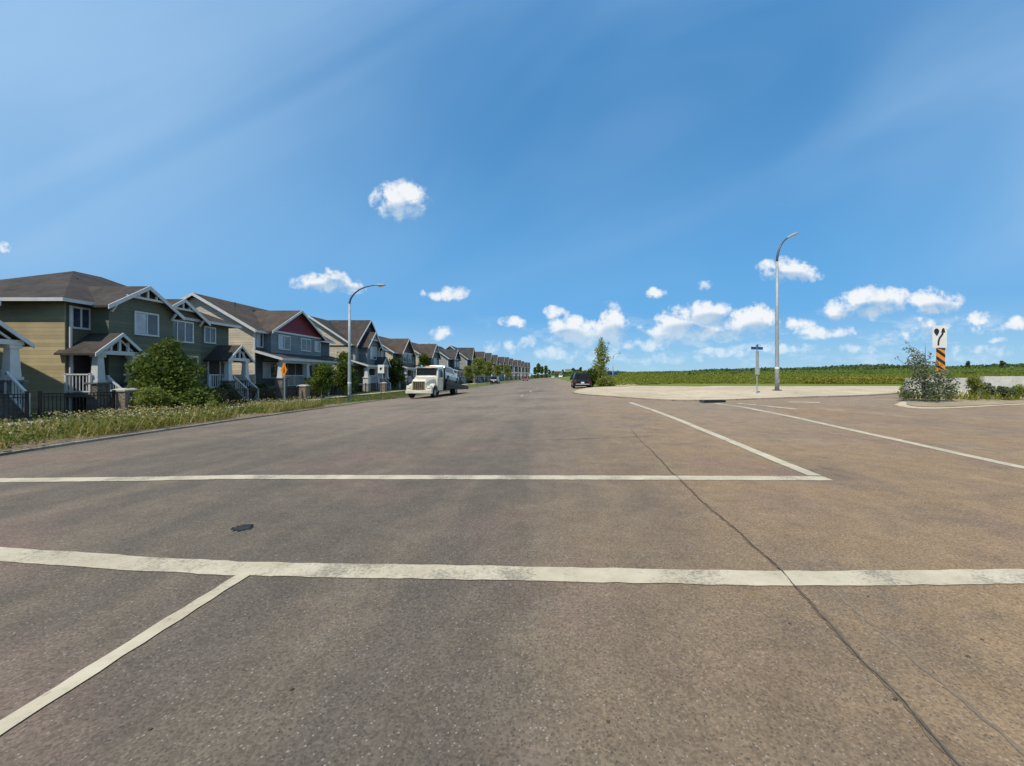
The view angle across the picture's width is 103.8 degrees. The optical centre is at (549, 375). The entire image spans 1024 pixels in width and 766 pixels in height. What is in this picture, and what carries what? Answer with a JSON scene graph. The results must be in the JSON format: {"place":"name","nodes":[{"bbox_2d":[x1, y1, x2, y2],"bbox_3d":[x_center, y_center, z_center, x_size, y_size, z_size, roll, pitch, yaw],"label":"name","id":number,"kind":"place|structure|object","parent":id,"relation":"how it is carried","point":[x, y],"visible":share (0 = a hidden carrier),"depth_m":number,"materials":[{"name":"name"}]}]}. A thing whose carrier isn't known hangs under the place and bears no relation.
{"place":"outdoors","nodes":[
{"label":"outdoors","id":0,"kind":"place"},
{"bbox_2d":[3,380,508,425],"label":"sidewalk","id":1,"kind":"structure","parent":0,"point":[276,402],"depth_m":35.20,"materials":[{"name":"concrete"}]},
{"bbox_2d":[0,377,536,453],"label":"lawn","id":2,"kind":"structure","parent":0,"point":[477,384],"depth_m":36.47,"materials":[{"name":"green plant"}]},
{"bbox_2d":[0,391,28,420],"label":"iron fence","id":3,"kind":"object","parent":2,"relation":"on","point":[26,394],"visible":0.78,"depth_m":15.35,"materials":[{"name":"metal"}]},
{"bbox_2d":[0,300,34,419],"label":"house","id":4,"kind":"structure","parent":2,"relation":"on","point":[12,343],"depth_m":16.08,"materials":[{"name":"beige"}]},
{"bbox_2d":[38,390,114,417],"bbox_3d":[-20.400,1.283,17.350,0.080,1.372,2.780,0,0,0],"label":"iron fence","id":5,"kind":"object","parent":2,"relation":"on","point":[40,393],"visible":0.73,"depth_m":17.08,"materials":[{"name":"black metal"}]},
{"bbox_2d":[110,388,139,413],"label":"stone pillar","id":6,"kind":"structure","parent":2,"relation":"on","point":[122,397],"depth_m":18.80,"materials":[{"name":"stone"}]},
{"bbox_2d":[0,271,258,412],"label":"house","id":7,"kind":"structure","parent":2,"relation":"on","point":[84,333],"depth_m":20.85,"materials":[{"name":"green"}]},
{"bbox_2d":[72,306,90,329],"bbox_3d":[-23.983,-2.952,20.450,0.095,1.130,0.880,0,0,0],"label":"window","id":8,"kind":"structure","parent":7,"relation":"in","point":[81,316],"depth_m":20.45,"materials":[{"name":"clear glass"}]},
{"bbox_2d":[73,355,89,392],"bbox_3d":[-23.989,-0.102,20.550,0.062,1.950,0.900,0,0,0],"label":"door","id":9,"kind":"structure","parent":7,"relation":"in","point":[81,363],"depth_m":20.46,"materials":[{"name":"black metal"}]},
{"bbox_2d":[134,311,158,336],"bbox_3d":[-22.983,-2.952,22.800,0.095,1.330,1.380,0,0,0],"label":"window","id":10,"kind":"structure","parent":7,"relation":"in","point":[145,324],"depth_m":22.76,"materials":[{"name":"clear glass"}]},
{"bbox_2d":[173,320,193,343],"bbox_3d":[-23.483,-2.827,25.450,0.095,1.380,1.780,0,0,0],"label":"window","id":11,"kind":"structure","parent":7,"relation":"in","point":[182,330],"depth_m":25.63,"materials":[{"name":"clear glass"}]},
{"bbox_2d":[204,326,215,343],"bbox_3d":[-23.983,-2.877,28.200,0.095,1.180,0.980,0,0,0],"label":"window","id":12,"kind":"structure","parent":7,"relation":"in","point":[209,332],"depth_m":28.18,"materials":[{"name":"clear glass"}]},
{"bbox_2d":[209,361,218,386],"bbox_3d":[-23.989,-0.102,28.550,0.062,1.950,0.900,0,0,0],"label":"door","id":13,"kind":"structure","parent":7,"relation":"in","point":[213,365],"depth_m":28.58,"materials":[{"name":"black metal"}]},
{"bbox_2d":[129,385,176,413],"bbox_3d":[-16.913,1.145,17.083,1.418,1.527,1.506,0,0,40],"label":"shrub","id":14,"kind":"object","parent":2,"relation":"on","point":[155,396],"visible":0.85,"depth_m":16.79,"materials":[{"name":"green plant"}]},
{"bbox_2d":[123,336,208,410],"bbox_3d":[-19.493,-0.018,20.395,3.591,4.046,3.238,0,0,-22],"label":"bushy tree","id":15,"kind":"object","parent":2,"relation":"on","point":[178,378],"visible":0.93,"depth_m":20.01,"materials":[{"name":"green plant"}]},
{"bbox_2d":[0,397,341,451],"bbox_3d":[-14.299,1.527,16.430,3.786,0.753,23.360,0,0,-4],"label":"grass","id":16,"kind":"structure","parent":2,"relation":"on","point":[138,425],"depth_m":12.13,"materials":[{"name":"green plant"}]},
{"bbox_2d":[0,395,339,433],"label":"wildflowers","id":17,"kind":"object","parent":16,"relation":"on","point":[112,411],"visible":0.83,"depth_m":13.95,"materials":[{"name":"plant"}]},
{"bbox_2d":[205,399,228,410],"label":"shrub","id":18,"kind":"object","parent":16,"relation":"on","point":[213,403],"visible":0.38,"depth_m":17.54,"materials":[{"name":"green plant"}]},
{"bbox_2d":[174,387,216,411],"bbox_3d":[-16.388,1.218,18.595,1.625,1.439,1.507,0,0,38],"label":"shrub","id":19,"kind":"object","parent":2,"relation":"on","point":[195,397],"visible":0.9,"depth_m":18.39,"materials":[{"name":"green plant"}]},
{"bbox_2d":[0,388,405,422],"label":"grass","id":20,"kind":"structure","parent":2,"relation":"on","point":[50,414],"depth_m":21.57,"materials":[{"name":"green plant"}]},
{"bbox_2d":[196,385,224,400],"bbox_3d":[-20.710,1.268,24.055,1.913,1.592,1.410,0,0,22],"label":"bush","id":21,"kind":"object","parent":2,"relation":"on","point":[206,388],"visible":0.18,"depth_m":24.06,"materials":[{"name":"green plant"}]},
{"bbox_2d":[215,387,227,403],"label":"bush","id":22,"kind":"object","parent":2,"relation":"on","point":[224,399],"visible":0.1,"depth_m":25.22,"materials":[{"name":"green plant"}]},
{"bbox_2d":[216,382,241,403],"bbox_3d":[-21.527,1.249,26.743,1.617,1.693,1.456,0,0,-31],"label":"bush","id":23,"kind":"object","parent":2,"relation":"on","point":[225,386],"visible":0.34,"depth_m":26.57,"materials":[{"name":"green plant"}]},
{"bbox_2d":[169,386,298,409],"bbox_3d":[-20.400,1.387,25.950,0.080,1.446,12.980,0,0,0],"label":"iron fence","id":24,"kind":"object","parent":2,"relation":"on","point":[250,390],"visible":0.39,"depth_m":27.44,"materials":[{"name":"black metal"}]},
{"bbox_2d":[244,385,264,397],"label":"bush","id":25,"kind":"object","parent":2,"relation":"on","point":[261,393],"visible":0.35,"depth_m":29.45,"materials":[{"name":"green plant"}]},
{"bbox_2d":[181,292,347,399],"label":"house","id":26,"kind":"structure","parent":2,"relation":"on","point":[297,343],"depth_m":34.38,"materials":[{"name":"beige"}]},
{"bbox_2d":[256,332,263,347],"bbox_3d":[-23.983,-2.965,33.050,0.095,1.230,0.780,0,0,0],"label":"window","id":27,"kind":"structure","parent":26,"relation":"in","point":[259,336],"depth_m":33.07,"materials":[{"name":"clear glass"}]},
{"bbox_2d":[263,362,277,377],"bbox_3d":[-23.983,-0.490,34.300,0.095,1.380,1.780,0,0,0],"label":"window","id":28,"kind":"structure","parent":26,"relation":"in","point":[270,369],"depth_m":34.27,"materials":[{"name":"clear glass"}]},
{"bbox_2d":[278,334,290,349],"bbox_3d":[-23.383,-2.940,35.200,0.095,1.280,1.580,0,0,0],"label":"window","id":29,"kind":"structure","parent":26,"relation":"in","point":[283,340],"depth_m":35.09,"materials":[{"name":"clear glass"}]},
{"bbox_2d":[288,364,294,384],"bbox_3d":[-23.989,-0.115,37.075,0.062,2.050,0.950,0,0,0],"label":"door","id":30,"kind":"structure","parent":26,"relation":"in","point":[291,367],"depth_m":37.10,"materials":[{"name":"black metal"}]},
{"bbox_2d":[300,338,310,351],"bbox_3d":[-23.383,-2.965,38.300,0.095,1.230,1.580,0,0,0],"label":"window","id":31,"kind":"structure","parent":26,"relation":"in","point":[305,344],"depth_m":38.24,"materials":[{"name":"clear glass"}]},
{"bbox_2d":[302,364,315,376],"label":"window","id":32,"kind":"structure","parent":26,"relation":"in","point":[312,366],"depth_m":40.22,"materials":[{"name":"black glass"}]},
{"bbox_2d":[314,341,319,351],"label":"window","id":33,"kind":"structure","parent":26,"relation":"in","point":[316,343],"depth_m":40.03,"materials":[{"name":"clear glass"}]},
{"bbox_2d":[255,382,274,399],"bbox_3d":[-22.218,1.262,31.022,1.854,1.702,1.450,0,0,9],"label":"bush","id":34,"kind":"object","parent":2,"relation":"on","point":[263,385],"visible":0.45,"depth_m":30.82,"materials":[{"name":"green plant"}]},
{"bbox_2d":[281,363,286,399],"bbox_3d":[-16.611,0.625,25.020,0.940,2.940,0.072,0,0,36],"label":"warning sign","id":35,"kind":"object","parent":2,"relation":"on","point":[283,369],"visible":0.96,"depth_m":24.99,"materials":[{"name":"orange metal"}]},
{"bbox_2d":[297,385,310,399],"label":"stone pillar","id":36,"kind":"structure","parent":2,"relation":"on","point":[304,391],"depth_m":32.68,"materials":[{"name":"stone"}]},
{"bbox_2d":[304,362,337,397],"bbox_3d":[-19.602,0.430,34.209,2.565,3.367,2.532,0,0,0],"label":"bushy tree","id":37,"kind":"object","parent":2,"relation":"on","point":[323,373],"visible":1,"depth_m":33.94,"materials":[{"name":"green plant"}]},
{"bbox_2d":[313,383,374,396],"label":"iron fence","id":38,"kind":"object","parent":2,"relation":"on","point":[372,387],"visible":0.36,"depth_m":43.15,"materials":[{"name":"black metal"}]},
{"bbox_2d":[333,351,359,395],"bbox_3d":[-19.909,-0.200,38.935,2.502,4.627,2.485,0,0,0],"label":"bushy tree","id":39,"kind":"object","parent":2,"relation":"on","point":[341,379],"visible":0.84,"depth_m":38.56,"materials":[{"name":"green plant"}]},
{"bbox_2d":[308,315,398,391],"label":"house","id":40,"kind":"structure","parent":2,"relation":"on","point":[368,351],"depth_m":49.80,"materials":[{"name":"beige"}]},
{"bbox_2d":[370,347,376,359],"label":"window","id":41,"kind":"structure","parent":40,"relation":"in","point":[373,350],"depth_m":50.89,"materials":[{"name":"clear glass"}]},
{"bbox_2d":[347,284,384,400],"bbox_3d":[-14.479,-2.607,31.529,3.049,9.334,0.400,0,0,0],"label":"street lamp","id":42,"kind":"object","parent":2,"relation":"on","point":[349,345],"visible":0.87,"depth_m":31.45,"materials":[{"name":"metal"}]},
{"bbox_2d":[378,365,383,393],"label":"parking sign","id":43,"kind":"object","parent":2,"relation":"on","point":[381,369],"visible":0.95,"depth_m":43.01,"materials":[{"name":"metal"}]},
{"bbox_2d":[316,390,448,403],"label":"grass","id":44,"kind":"structure","parent":2,"relation":"on","point":[396,394],"depth_m":36.55,"materials":[{"name":"green plant"}]},
{"bbox_2d":[380,382,386,391],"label":"stone pillar","id":45,"kind":"structure","parent":2,"relation":"on","point":[384,386],"depth_m":48.60,"materials":[{"name":"stone"}]},
{"bbox_2d":[377,382,406,390],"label":"iron fence","id":46,"kind":"object","parent":2,"relation":"on","point":[402,385],"visible":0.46,"depth_m":56.98,"materials":[{"name":"black metal"}]},
{"bbox_2d":[384,357,406,388],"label":"bushy tree","id":47,"kind":"object","parent":2,"relation":"on","point":[397,375],"visible":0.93,"depth_m":54.47,"materials":[{"name":"green plant"}]},
{"bbox_2d":[379,336,420,384],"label":"house","id":48,"kind":"structure","parent":2,"relation":"on","point":[403,349],"depth_m":63.99,"materials":[{"name":"beige"}]},
{"bbox_2d":[396,338,440,365],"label":"house","id":49,"kind":"structure","parent":2,"relation":"on","point":[431,351],"depth_m":79.71,"materials":[{"name":"beige"}]},
{"bbox_2d":[418,353,430,366],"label":"bushy tree","id":50,"kind":"object","parent":2,"relation":"on","point":[424,359],"visible":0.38,"depth_m":73.66,"materials":[{"name":"green plant"}]},
{"bbox_2d":[427,343,466,383],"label":"house","id":51,"kind":"structure","parent":2,"relation":"on","point":[451,358],"depth_m":97.48,"materials":[{"name":"grey"}]},
{"bbox_2d":[445,345,481,382],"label":"house","id":52,"kind":"structure","parent":2,"relation":"on","point":[467,355],"depth_m":110.51,"materials":[{"name":"grey"}]},
{"bbox_2d":[463,366,474,379],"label":"young tree","id":53,"kind":"object","parent":2,"relation":"on","point":[468,369],"visible":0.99,"depth_m":75.59,"materials":[{"name":"green plant"}]},
{"bbox_2d":[470,357,487,376],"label":"young tree","id":54,"kind":"object","parent":2,"relation":"on","point":[478,364],"visible":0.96,"depth_m":85.65,"materials":[{"name":"green plant"}]},
{"bbox_2d":[475,352,489,381],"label":"house","id":55,"kind":"structure","parent":2,"relation":"on","point":[482,355],"depth_m":128.20,"materials":[{"name":"grey"}]},
{"bbox_2d":[481,360,494,377],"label":"young tree","id":56,"kind":"object","parent":2,"relation":"on","point":[489,370],"visible":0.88,"depth_m":95.64,"materials":[{"name":"green plant"}]},
{"bbox_2d":[485,353,494,377],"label":"house","id":57,"kind":"structure","parent":2,"relation":"on","point":[489,356],"depth_m":141.11,"materials":[{"name":"stone"}]},
{"bbox_2d":[492,355,502,380],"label":"house","id":58,"kind":"structure","parent":2,"relation":"on","point":[495,360],"depth_m":154.70,"materials":[{"name":"stone"}]},
{"bbox_2d":[492,364,502,376],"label":"young tree","id":59,"kind":"object","parent":2,"relation":"on","point":[498,372],"visible":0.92,"depth_m":107.76,"materials":[{"name":"green plant"}]},
{"bbox_2d":[498,357,508,380],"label":"house","id":60,"kind":"structure","parent":2,"relation":"on","point":[502,364],"depth_m":171.08,"materials":[{"name":"beige"}]},
{"bbox_2d":[503,357,512,379],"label":"house","id":61,"kind":"structure","parent":2,"relation":"on","point":[507,361],"depth_m":185.03,"materials":[{"name":"grey"}]},
{"bbox_2d":[508,359,516,379],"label":"house","id":62,"kind":"structure","parent":2,"relation":"on","point":[512,366],"depth_m":200.03,"materials":[{"name":"stone"}]},
{"bbox_2d":[512,360,520,379],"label":"house","id":63,"kind":"structure","parent":2,"relation":"on","point":[515,368],"depth_m":218.00,"materials":[{"name":"beige"}]},
{"bbox_2d":[516,360,523,378],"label":"house","id":64,"kind":"structure","parent":2,"relation":"on","point":[519,367],"depth_m":235.35,"materials":[{"name":"grey"}]},
{"bbox_2d":[520,361,526,378],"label":"house","id":65,"kind":"structure","parent":2,"relation":"on","point":[523,366],"depth_m":252.73,"materials":[{"name":"stone"}]},
{"bbox_2d":[523,362,529,378],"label":"house","id":66,"kind":"structure","parent":2,"relation":"on","point":[526,367],"depth_m":275.00,"materials":[{"name":"beige"}]},
{"bbox_2d":[0,377,1023,765],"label":"road","id":67,"kind":"structure","parent":0,"point":[450,673],"depth_m":3.11,"materials":[{"name":"grey asphalt"}]},
{"bbox_2d":[0,575,248,734],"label":"lane line","id":68,"kind":"object","parent":67,"relation":"on","point":[11,720],"visible":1,"depth_m":2.38,"materials":[{"name":"paint"}]},
{"bbox_2d":[231,524,253,531],"bbox_3d":[-3.428,1.693,4.461,0.225,0.033,0.207,0,0,-39],"label":"tar patch","id":69,"kind":"object","parent":67,"relation":"on","point":[243,527],"visible":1,"depth_m":4.43,"materials":[{"name":"black asphalt"}]},
{"bbox_2d":[0,475,831,481],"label":"crosswalk line","id":70,"kind":"object","parent":67,"relation":"on","point":[567,477],"visible":1,"depth_m":6.67,"materials":[{"name":"paint"}]},
{"bbox_2d":[406,365,468,397],"bbox_3d":[-10.555,0.443,38.458,2.840,2.889,10.669,0,0,4],"label":"tow truck","id":71,"kind":"object","parent":67,"relation":"on","point":[430,380],"visible":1,"depth_m":34.91,"materials":[{"name":"white metal"}]},
{"bbox_2d":[430,365,458,382],"bbox_3d":[-10.481,-0.049,39.438,2.260,1.620,4.800,0,-5,4],"label":"loaded car","id":72,"kind":"object","parent":71,"relation":"on","point":[450,375],"visible":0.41,"depth_m":38.68,"materials":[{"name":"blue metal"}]},
{"bbox_2d":[490,376,499,383],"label":"parked car","id":73,"kind":"object","parent":67,"relation":"on","point":[494,379],"visible":0.94,"depth_m":101.69,"materials":[{"name":"white paint"}]},
{"bbox_2d":[0,547,1023,585],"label":"crosswalk line","id":74,"kind":"object","parent":67,"relation":"on","point":[627,575],"visible":1,"depth_m":3.45,"materials":[{"name":"paint"}]},
{"bbox_2d":[570,373,590,387],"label":"parked car","id":75,"kind":"object","parent":67,"relation":"on","point":[581,379],"visible":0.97,"depth_m":42.45,"materials":[{"name":"black paint"}]},
{"bbox_2d":[699,400,725,402],"bbox_3d":[8.227,1.271,20.214,1.200,0.130,0.440,0,0,-3],"label":"storm drain","id":76,"kind":"object","parent":67,"relation":"on","point":[711,401],"visible":0.99,"depth_m":20.01,"materials":[{"name":"metal"}]},
{"bbox_2d":[628,402,821,475],"bbox_3d":[4.497,1.544,13.992,0.493,0.293,14.404,0,0,-1],"label":"lane line","id":77,"kind":"object","parent":67,"relation":"on","point":[786,464],"visible":1,"depth_m":9.34,"materials":[{"name":"paint"}]},
{"bbox_2d":[736,403,794,408],"bbox_3d":[9.819,1.365,18.218,0.322,0.086,2.866,0,0,-27],"label":"lane line","id":78,"kind":"object","parent":67,"relation":"on","point":[765,405],"visible":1,"depth_m":18.37,"materials":[{"name":"paint"}]},
{"bbox_2d":[655,454,962,765],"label":"crack","id":79,"kind":"object","parent":67,"relation":"on","point":[927,733],"visible":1,"depth_m":2.36,"materials":[{"name":"grey asphalt"}]},
{"bbox_2d":[714,403,1023,468],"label":"lane line","id":80,"kind":"object","parent":67,"relation":"on","point":[967,455],"visible":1,"depth_m":10.06,"materials":[{"name":"paint"}]},
{"bbox_2d":[832,590,1023,754],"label":"crack","id":81,"kind":"object","parent":67,"relation":"on","point":[984,719],"visible":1,"depth_m":2.19,"materials":[{"name":"grey asphalt"}]},
{"bbox_2d":[894,400,1023,408],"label":"kerb","id":82,"kind":"structure","parent":67,"relation":"on","point":[902,404],"depth_m":17.29,"materials":[{"name":"concrete"}]},
{"bbox_2d":[963,376,986,399],"bbox_3d":[20.853,0.613,19.629,0.785,1.270,0.724,0,0,-8],"label":"weed clump","id":83,"kind":"object","parent":82,"relation":"on","point":[975,383],"visible":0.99,"depth_m":19.55,"materials":[{"name":"green plant"}]},
{"bbox_2d":[977,382,997,395],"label":"weed clump","id":84,"kind":"object","parent":82,"relation":"on","point":[989,387],"visible":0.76,"depth_m":20.07,"materials":[{"name":"green plant"}]},
{"bbox_2d":[996,386,1017,399],"bbox_3d":[22.511,0.853,19.748,0.784,0.770,0.697,0,0,-14],"label":"weed clump","id":85,"kind":"object","parent":82,"relation":"on","point":[1003,390],"visible":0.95,"depth_m":19.63,"materials":[{"name":"green plant"}]},
{"bbox_2d":[1011,384,1023,399],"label":"weed clump","id":86,"kind":"object","parent":82,"relation":"on","point":[1020,388],"visible":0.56,"depth_m":19.79,"materials":[{"name":"green plant"}]},
{"bbox_2d":[906,397,1023,406],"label":"traffic island","id":87,"kind":"structure","parent":67,"relation":"on","point":[943,402],"depth_m":18.62,"materials":[{"name":"concrete"}]},
{"bbox_2d":[894,342,960,401],"bbox_3d":[18.117,-0.158,18.971,3.018,3.002,1.676,0,0,0],"label":"willow bush","id":88,"kind":"object","parent":87,"relation":"on","point":[931,386],"visible":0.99,"depth_m":18.89,"materials":[{"name":"green plant"}]},
{"bbox_2d":[902,376,970,398],"bbox_3d":[20.260,0.617,20.900,3.213,1.209,0.640,0,0,0],"label":"concrete barrier","id":89,"kind":"object","parent":87,"relation":"on","point":[962,381],"visible":0.2,"depth_m":20.74,"materials":[{"name":"concrete"}]},
{"bbox_2d":[932,325,946,400],"bbox_3d":[18.736,-0.513,19.258,0.664,3.832,0.064,0,0,3],"label":"traffic sign","id":90,"kind":"object","parent":87,"relation":"on","point":[939,336],"visible":0.92,"depth_m":19.23,"materials":[{"name":"metal"}]},
{"bbox_2d":[978,375,1023,397],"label":"concrete barrier","id":91,"kind":"object","parent":87,"relation":"on","point":[1002,381],"visible":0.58,"depth_m":20.88,"materials":[{"name":"concrete"}]},
{"bbox_2d":[0,0,1023,375],"label":"sky","id":92,"kind":"structure","parent":0,"point":[534,182],"materials":[{"name":"blue"}]},
{"bbox_2d":[558,377,901,386],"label":"verge","id":93,"kind":"structure","parent":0,"point":[695,384],"depth_m":40.47,"materials":[{"name":"green plant"}]},
{"bbox_2d":[583,368,601,385],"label":"bush","id":94,"kind":"object","parent":93,"relation":"on","point":[592,372],"visible":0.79,"depth_m":45.99,"materials":[{"name":"green plant"}]},
{"bbox_2d":[591,337,610,376],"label":"poplar","id":95,"kind":"object","parent":93,"relation":"on","point":[600,359],"visible":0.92,"depth_m":47.30,"materials":[{"name":"green plant"}]},
{"bbox_2d":[595,376,614,386],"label":"bush","id":96,"kind":"object","parent":93,"relation":"on","point":[604,381],"visible":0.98,"depth_m":44.07,"materials":[{"name":"green plant"}]},
{"bbox_2d":[796,376,914,383],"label":"wildflowers","id":97,"kind":"object","parent":93,"relation":"on","point":[841,378],"visible":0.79,"depth_m":42.92,"materials":[{"name":"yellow plant"}]},
{"bbox_2d":[574,386,900,399],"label":"pavement","id":98,"kind":"structure","parent":0,"point":[696,392],"depth_m":26.18,"materials":[{"name":"concrete"}]},
{"bbox_2d":[751,344,762,392],"bbox_3d":[12.210,-0.360,23.595,0.777,2.984,0.390,0,0,-43],"label":"street name sign","id":99,"kind":"object","parent":98,"relation":"on","point":[757,367],"visible":0.89,"depth_m":23.55,"materials":[{"name":"metal"}]},
{"bbox_2d":[773,232,798,390],"bbox_3d":[14.985,-4.103,25.348,1.849,10.237,0.400,0,0,-14],"label":"street lamp","id":100,"kind":"object","parent":98,"relation":"on","point":[777,324],"visible":0.95,"depth_m":25.09,"materials":[{"name":"metal"}]},
{"bbox_2d":[897,385,1023,399],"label":"grass","id":101,"kind":"structure","parent":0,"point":[983,396],"depth_m":19.47,"materials":[{"name":"green plant"}]},
{"bbox_3d":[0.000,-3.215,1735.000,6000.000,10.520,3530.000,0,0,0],"label":"ground","id":102,"kind":"structure","parent":0,"visible":0},
{"bbox_2d":[0,379,529,455],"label":"kerb","id":103,"kind":"structure","parent":102,"relation":"on","point":[83,441],"depth_m":11.98,"materials":[{"name":"concrete"}]},
{"bbox_2d":[503,364,511,376],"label":"young tree","id":104,"kind":"object","parent":102,"relation":"on","point":[507,370],"visible":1,"depth_m":121.75,"materials":[{"name":"green plant"}]},
{"bbox_2d":[572,387,899,400],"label":"kerb","id":105,"kind":"structure","parent":102,"relation":"on","point":[742,398],"depth_m":21.57,"materials":[{"name":"concrete"}]},
{"bbox_2d":[532,363,1023,377],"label":"woods","id":106,"kind":"object","parent":102,"relation":"on","point":[832,367],"visible":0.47,"depth_m":367.90,"materials":[{"name":"green plant"}]},
{"bbox_2d":[595,371,1023,385],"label":"weeds","id":107,"kind":"object","parent":102,"relation":"on","point":[658,378],"visible":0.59,"depth_m":61.63,"materials":[{"name":"green plant"}]},
{"bbox_2d":[605,366,1023,374],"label":"grass field","id":108,"kind":"structure","parent":102,"relation":"on","point":[906,371],"depth_m":240.81,"materials":[{"name":"green plant"}]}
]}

